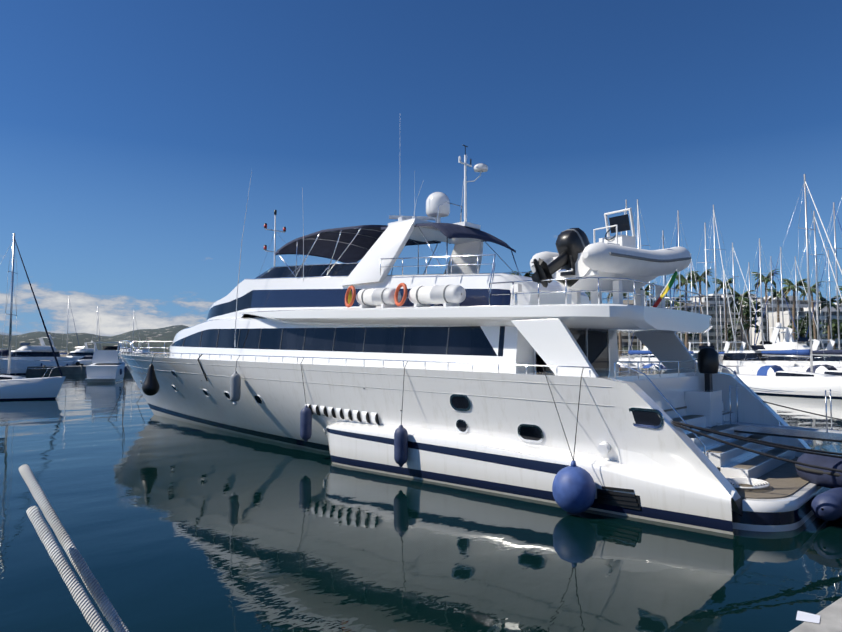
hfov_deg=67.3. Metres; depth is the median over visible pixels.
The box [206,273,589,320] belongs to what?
fly body
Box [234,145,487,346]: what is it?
radar arch
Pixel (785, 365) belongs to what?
sailboats
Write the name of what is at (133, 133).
sky
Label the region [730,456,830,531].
swim platform
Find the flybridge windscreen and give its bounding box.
[255,262,425,278]
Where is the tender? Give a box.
[510,208,690,307]
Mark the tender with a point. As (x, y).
(578, 255)
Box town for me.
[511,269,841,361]
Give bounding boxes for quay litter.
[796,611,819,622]
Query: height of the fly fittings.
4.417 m
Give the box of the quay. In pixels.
[790,597,841,631]
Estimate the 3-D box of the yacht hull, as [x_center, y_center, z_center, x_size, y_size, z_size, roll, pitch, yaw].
[-4.168,3.197,21.944,29.678,3.820,6.400,-3,-5,42]
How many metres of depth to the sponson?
12.38 m
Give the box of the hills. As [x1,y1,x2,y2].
[0,325,841,355]
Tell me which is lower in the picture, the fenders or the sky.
the fenders
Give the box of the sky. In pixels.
[0,0,841,335]
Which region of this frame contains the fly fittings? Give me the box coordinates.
[259,210,704,313]
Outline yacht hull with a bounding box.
[118,353,810,516]
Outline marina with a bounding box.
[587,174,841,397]
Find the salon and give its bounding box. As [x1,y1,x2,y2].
[169,317,618,371]
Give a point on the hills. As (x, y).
(169, 333)
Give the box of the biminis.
[275,223,519,276]
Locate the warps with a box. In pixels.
[19,464,129,631]
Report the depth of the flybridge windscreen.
18.97 m
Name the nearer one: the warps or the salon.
the warps
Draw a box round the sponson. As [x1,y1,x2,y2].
[323,421,734,534]
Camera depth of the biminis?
20.27 m
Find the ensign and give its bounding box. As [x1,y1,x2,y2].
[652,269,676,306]
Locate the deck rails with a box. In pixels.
[120,340,660,376]
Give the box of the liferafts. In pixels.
[345,283,465,307]
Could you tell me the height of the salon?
2.364 m
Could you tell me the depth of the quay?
4.21 m
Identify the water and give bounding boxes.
[0,374,841,631]
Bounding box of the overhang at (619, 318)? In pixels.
[240,304,712,333]
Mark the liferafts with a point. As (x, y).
(444, 295)
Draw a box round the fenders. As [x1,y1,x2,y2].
[142,354,841,520]
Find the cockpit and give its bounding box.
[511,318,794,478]
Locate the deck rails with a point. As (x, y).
(132, 347)

